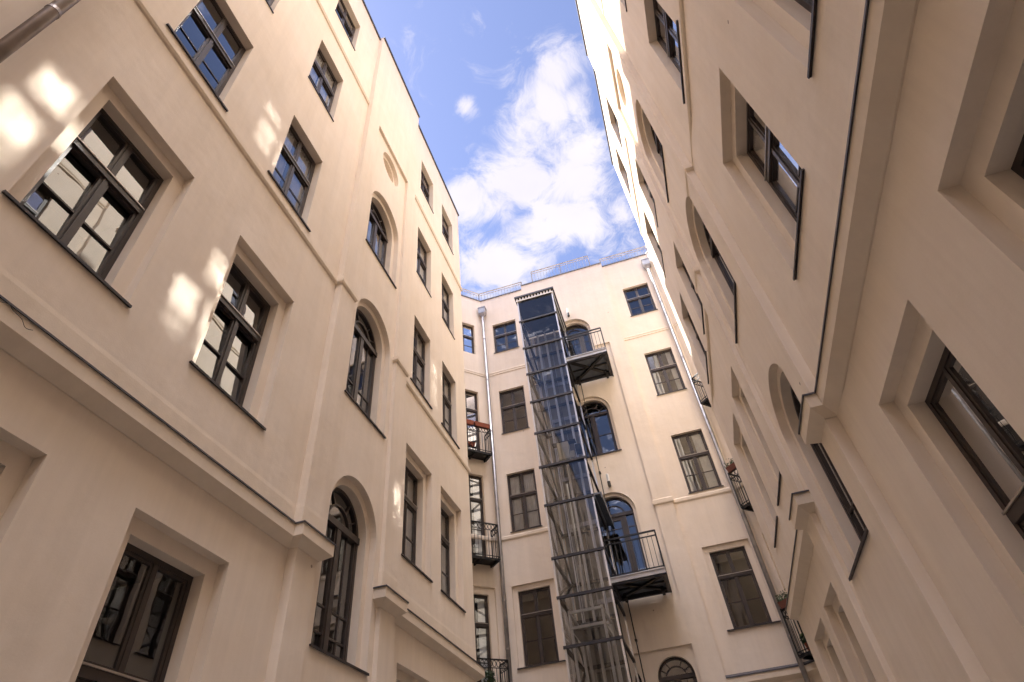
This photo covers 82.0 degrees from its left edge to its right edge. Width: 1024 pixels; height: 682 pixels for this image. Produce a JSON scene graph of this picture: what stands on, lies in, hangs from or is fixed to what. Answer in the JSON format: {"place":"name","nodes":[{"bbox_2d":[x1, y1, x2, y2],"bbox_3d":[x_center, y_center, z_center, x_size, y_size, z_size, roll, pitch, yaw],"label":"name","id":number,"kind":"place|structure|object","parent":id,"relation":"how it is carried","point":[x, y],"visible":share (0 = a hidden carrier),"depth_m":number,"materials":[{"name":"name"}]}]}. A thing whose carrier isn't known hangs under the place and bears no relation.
{"place":"outdoors","nodes":[
{"label":"outdoors","id":0,"kind":"place"},
{"bbox_2d":[0,0,485,681],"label":"apartment building","id":1,"kind":"structure","parent":0,"point":[232,418],"depth_m":7.01,"materials":[{"name":"beige paint"}]},
{"bbox_2d":[2,302,30,329],"bbox_3d":[-3.631,-0.229,4.251,0.028,0.065,0.422,-15,-44,9],"label":"loose cable","id":2,"kind":"object","parent":1,"relation":"hanging from","point":[17,314],"visible":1,"depth_m":4.30,"materials":[{"name":"black plastic"}]},
{"bbox_2d":[2,108,163,307],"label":"window","id":3,"kind":"structure","parent":1,"relation":"in","point":[94,196],"depth_m":6.80,"materials":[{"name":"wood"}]},
{"bbox_2d":[75,543,193,681],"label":"window","id":4,"kind":"structure","parent":1,"relation":"in","point":[133,639],"depth_m":5.93,"materials":[{"name":"wood"}]},
{"bbox_2d":[166,0,245,111],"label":"window","id":5,"kind":"structure","parent":1,"relation":"in","point":[206,36],"depth_m":9.16,"materials":[{"name":"glass"}]},
{"bbox_2d":[189,262,270,430],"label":"window","id":6,"kind":"structure","parent":1,"relation":"in","point":[228,352],"depth_m":8.22,"materials":[{"name":"glass"}]},
{"bbox_2d":[266,0,273,13],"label":"window","id":7,"kind":"structure","parent":1,"relation":"in","point":[269,2],"depth_m":10.96,"materials":[{"name":"glass"}]},
{"bbox_2d":[267,124,315,231],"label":"window","id":8,"kind":"structure","parent":1,"relation":"in","point":[293,172],"depth_m":10.24,"materials":[{"name":"glass"}]},
{"bbox_2d":[308,48,337,121],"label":"window","id":9,"kind":"structure","parent":1,"relation":"in","point":[321,76],"depth_m":12.78,"materials":[{"name":"glass"}]},
{"bbox_2d":[309,487,368,675],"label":"arched window","id":10,"kind":"structure","parent":1,"relation":"in","point":[332,618],"depth_m":8.54,"materials":[{"name":"clear glass"}]},
{"bbox_2d":[335,0,355,50],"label":"window","id":11,"kind":"structure","parent":1,"relation":"in","point":[344,17],"depth_m":15.53,"materials":[{"name":"glass"}]},
{"bbox_2d":[344,309,385,438],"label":"arched window","id":12,"kind":"structure","parent":1,"relation":"in","point":[361,370],"depth_m":11.24,"materials":[{"name":"clear glass"}]},
{"bbox_2d":[365,201,396,288],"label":"arched window","id":13,"kind":"structure","parent":1,"relation":"in","point":[376,238],"depth_m":13.81,"materials":[{"name":"grey glass"}]},
{"bbox_2d":[401,466,432,582],"bbox_3d":[-1.930,3.292,11.074,0.421,2.116,1.330,-15,-44,9],"label":"window","id":14,"kind":"structure","parent":1,"relation":"in","point":[410,492],"depth_m":11.33,"materials":[{"name":"glass"}]},
{"bbox_2d":[410,325,432,409],"bbox_3d":[-2.217,0.466,13.739,0.315,2.086,1.190,-15,-44,9],"label":"window","id":15,"kind":"structure","parent":1,"relation":"in","point":[419,364],"depth_m":13.98,"materials":[{"name":"metal"}]},
{"bbox_2d":[416,237,431,297],"bbox_3d":[-2.504,-2.178,16.239,0.231,2.006,0.980,-15,-44,9],"label":"window","id":16,"kind":"structure","parent":1,"relation":"in","point":[421,252],"depth_m":16.48,"materials":[{"name":"glass"}]},
{"bbox_2d":[421,169,433,213],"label":"window","id":17,"kind":"structure","parent":1,"relation":"in","point":[424,184],"depth_m":19.29,"materials":[{"name":"glass"}]},
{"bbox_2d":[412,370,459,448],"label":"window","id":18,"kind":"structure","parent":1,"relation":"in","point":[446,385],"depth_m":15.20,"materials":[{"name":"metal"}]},
{"bbox_2d":[442,214,453,254],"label":"window","id":19,"kind":"structure","parent":1,"relation":"in","point":[445,231],"depth_m":20.56,"materials":[{"name":"metal"}]},
{"bbox_2d":[442,283,454,339],"bbox_3d":[-1.994,-1.042,17.498,0.231,2.006,0.980,-15,-44,9],"label":"window","id":20,"kind":"structure","parent":1,"relation":"in","point":[445,296],"depth_m":17.75,"materials":[{"name":"glass"}]},
{"bbox_2d":[441,508,465,612],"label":"window","id":21,"kind":"structure","parent":1,"relation":"in","point":[445,563],"depth_m":12.66,"materials":[{"name":"metal"}]},
{"bbox_2d":[364,0,647,299],"label":"sky","id":22,"kind":"structure","parent":0,"point":[504,94],"materials":[{"name":"blue"}]},
{"bbox_2d":[575,0,1023,681],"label":"apartment building","id":23,"kind":"structure","parent":0,"point":[825,198],"depth_m":4.94,"materials":[{"name":"beige paint"}]},
{"bbox_2d":[613,112,622,149],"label":"window","id":24,"kind":"structure","parent":23,"relation":"in","point":[615,118],"depth_m":17.69,"materials":[{"name":"metal"}]},
{"bbox_2d":[623,165,630,197],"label":"window","id":25,"kind":"structure","parent":23,"relation":"in","point":[623,165],"depth_m":18.91,"materials":[{"name":"metal"}]},
{"bbox_2d":[643,176,657,227],"bbox_3d":[3.549,-3.925,15.169,0.231,2.006,0.980,-15,-44,9],"label":"window","id":26,"kind":"structure","parent":23,"relation":"in","point":[650,195],"depth_m":15.50,"materials":[{"name":"metal"}]},
{"bbox_2d":[645,86,668,202],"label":"arched window","id":27,"kind":"structure","parent":23,"relation":"in","point":[658,145],"depth_m":12.69,"materials":[{"name":"black glass"}]},
{"bbox_2d":[651,228,664,276],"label":"window","id":28,"kind":"structure","parent":23,"relation":"in","point":[658,246],"depth_m":16.75,"materials":[{"name":"metal"}]},
{"bbox_2d":[653,0,684,103],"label":"window","id":29,"kind":"structure","parent":23,"relation":"in","point":[667,32],"depth_m":9.16,"materials":[{"name":"glass"}]},
{"bbox_2d":[682,261,704,333],"bbox_3d":[3.883,-1.294,12.661,0.241,2.086,1.190,-15,-44,9],"label":"window","id":30,"kind":"structure","parent":23,"relation":"in","point":[692,286],"depth_m":12.92,"materials":[{"name":"metal"}]},
{"bbox_2d":[688,312,708,383],"bbox_3d":[4.393,-0.159,13.920,0.241,2.086,1.190,-15,-44,9],"label":"window","id":31,"kind":"structure","parent":23,"relation":"in","point":[697,337],"depth_m":14.18,"materials":[{"name":"metal"}]},
{"bbox_2d":[703,223,764,342],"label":"arched window","id":32,"kind":"structure","parent":23,"relation":"in","point":[715,254],"depth_m":10.01,"materials":[{"name":"black glass"}]},
{"bbox_2d":[747,102,804,280],"bbox_3d":[2.768,-1.851,6.260,0.349,2.116,1.330,-15,-44,9],"label":"window","id":33,"kind":"structure","parent":23,"relation":"in","point":[777,167],"depth_m":6.45,"materials":[{"name":"metal"}]},
{"bbox_2d":[774,516,777,547],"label":"window","id":34,"kind":"structure","parent":23,"relation":"in","point":[776,522],"depth_m":10.48,"materials":[{"name":"metal"}]},
{"bbox_2d":[777,471,780,505],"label":"window","id":35,"kind":"structure","parent":23,"relation":"in","point":[779,480],"depth_m":9.32,"materials":[{"name":"metal"}]},
{"bbox_2d":[795,0,817,78],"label":"window","id":36,"kind":"structure","parent":23,"relation":"in","point":[810,5],"depth_m":4.35,"materials":[{"name":"metal"}]},
{"bbox_2d":[790,385,883,580],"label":"arched window","id":37,"kind":"structure","parent":23,"relation":"in","point":[849,507],"depth_m":7.10,"materials":[{"name":"clear glass"}]},
{"bbox_2d":[925,345,1023,538],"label":"window","id":38,"kind":"structure","parent":23,"relation":"in","point":[994,450],"depth_m":4.05,"materials":[{"name":"wood"}]},
{"bbox_2d":[1011,134,1023,178],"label":"window","id":39,"kind":"structure","parent":23,"relation":"in","point":[1018,163],"depth_m":3.04,"materials":[{"name":"metal"}]},
{"bbox_3d":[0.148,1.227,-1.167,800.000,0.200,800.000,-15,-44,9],"label":"ground","id":40,"kind":"structure","parent":0,"visible":0},
{"bbox_2d":[514,286,638,681],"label":"glass lift shaft","id":41,"kind":"object","parent":40,"relation":"on","point":[597,632],"visible":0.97,"depth_m":17.41,"materials":[{"name":"glass"}]},
{"bbox_2d":[539,335,628,681],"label":"landing door","id":42,"kind":"structure","parent":41,"relation":"in","point":[609,600],"depth_m":17.76,"materials":[{"name":"metal"}]},
{"bbox_2d":[461,245,822,681],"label":"apartment building","id":43,"kind":"structure","parent":40,"relation":"on","point":[698,583],"depth_m":18.30,"materials":[{"name":"beige paint"}]},
{"bbox_2d":[462,324,473,353],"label":"window","id":44,"kind":"structure","parent":43,"relation":"in","point":[468,340],"depth_m":24.21,"materials":[{"name":"glass"}]},
{"bbox_2d":[465,391,479,450],"bbox_3d":[-1.653,2.911,21.223,0.960,2.820,0.104,17,-48,-23],"label":"balcony door","id":45,"kind":"structure","parent":43,"relation":"in","point":[470,398],"depth_m":21.55,"materials":[{"name":"glass"}]},
{"bbox_2d":[469,475,485,556],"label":"balcony door","id":46,"kind":"structure","parent":43,"relation":"in","point":[475,483],"depth_m":19.16,"materials":[{"name":"glass"}]},
{"bbox_2d":[466,419,489,429],"bbox_3d":[-1.334,2.890,20.528,1.220,0.160,0.160,17,-48,-23],"label":"flower box","id":47,"kind":"object","parent":43,"relation":"attached to","point":[477,423],"visible":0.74,"depth_m":20.55,"materials":[{"name":"ceramic"}]},
{"bbox_2d":[473,595,490,681],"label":"balcony door","id":48,"kind":"structure","parent":43,"relation":"in","point":[482,637],"depth_m":16.59,"materials":[{"name":"glass"}]},
{"bbox_2d":[483,670,495,681],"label":"potted plant","id":49,"kind":"object","parent":43,"relation":"on","point":[488,675],"visible":0.92,"depth_m":15.26,"materials":[{"name":"green plant"}]},
{"bbox_2d":[493,321,518,353],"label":"window","id":50,"kind":"structure","parent":43,"relation":"in","point":[505,335],"depth_m":25.43,"materials":[{"name":"glass"}]},
{"bbox_2d":[499,387,529,433],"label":"window","id":51,"kind":"structure","parent":43,"relation":"in","point":[512,402],"depth_m":23.21,"materials":[{"name":"glass"}]},
{"bbox_2d":[507,470,541,532],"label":"window","id":52,"kind":"structure","parent":43,"relation":"in","point":[523,497],"depth_m":19.28,"materials":[{"name":"glass"}]},
{"bbox_2d":[517,586,565,669],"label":"window","id":53,"kind":"structure","parent":43,"relation":"in","point":[540,646],"depth_m":17.74,"materials":[{"name":"glass"}]},
{"bbox_2d":[566,325,592,355],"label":"balcony door","id":54,"kind":"structure","parent":43,"relation":"in","point":[573,329],"depth_m":24.37,"materials":[{"name":"blue glass"}]},
{"bbox_2d":[581,402,621,456],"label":"arched window","id":55,"kind":"structure","parent":43,"relation":"in","point":[604,440],"depth_m":21.71,"materials":[{"name":"blue glass"}]},
{"bbox_2d":[606,474,610,487],"bbox_3d":[3.033,4.394,18.468,0.100,0.420,0.230,-15,-44,9],"label":"wall lamp","id":56,"kind":"object","parent":43,"relation":"attached to","point":[608,481],"visible":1,"depth_m":18.37,"materials":[{"name":"white plastic"}]},
{"bbox_2d":[606,498,646,575],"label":"balcony door","id":57,"kind":"structure","parent":43,"relation":"in","point":[621,512],"depth_m":18.80,"materials":[{"name":"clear glass"}]},
{"bbox_2d":[623,284,657,316],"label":"window","id":58,"kind":"structure","parent":43,"relation":"in","point":[639,299],"depth_m":24.56,"materials":[{"name":"glass"}]},
{"bbox_2d":[645,349,686,395],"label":"window","id":59,"kind":"structure","parent":43,"relation":"in","point":[663,368],"depth_m":21.13,"materials":[{"name":"glass"}]},
{"bbox_2d":[639,657,696,681],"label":"arched window","id":60,"kind":"structure","parent":43,"relation":"in","point":[676,669],"depth_m":14.98,"materials":[{"name":"black glass"}]},
{"bbox_2d":[671,430,723,493],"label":"window","id":61,"kind":"structure","parent":43,"relation":"in","point":[699,471],"depth_m":18.53,"materials":[{"name":"glass"}]},
{"bbox_2d":[724,458,735,472],"bbox_3d":[6.587,3.307,16.931,0.223,0.442,1.295,17,-48,-23],"label":"flower box","id":62,"kind":"object","parent":43,"relation":"attached to","point":[730,467],"visible":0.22,"depth_m":17.10,"materials":[{"name":"brown plant"}]},
{"bbox_2d":[709,547,780,630],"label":"window","id":63,"kind":"structure","parent":43,"relation":"in","point":[745,603],"depth_m":16.80,"materials":[{"name":"glass"}]},
{"bbox_2d":[775,589,786,608],"bbox_3d":[6.871,6.119,14.375,0.230,0.482,1.110,18,-49,-24],"label":"flower box","id":64,"kind":"object","parent":43,"relation":"attached to","point":[781,602],"visible":0.31,"depth_m":14.54,"materials":[{"name":"brown plant"}]},
{"bbox_2d":[799,633,809,650],"bbox_3d":[7.012,7.101,13.903,0.373,0.432,0.374,-15,-44,9],"label":"potted plant","id":65,"kind":"object","parent":43,"relation":"on","point":[803,639],"visible":0.3,"depth_m":13.91,"materials":[{"name":"green plant"}]}
]}

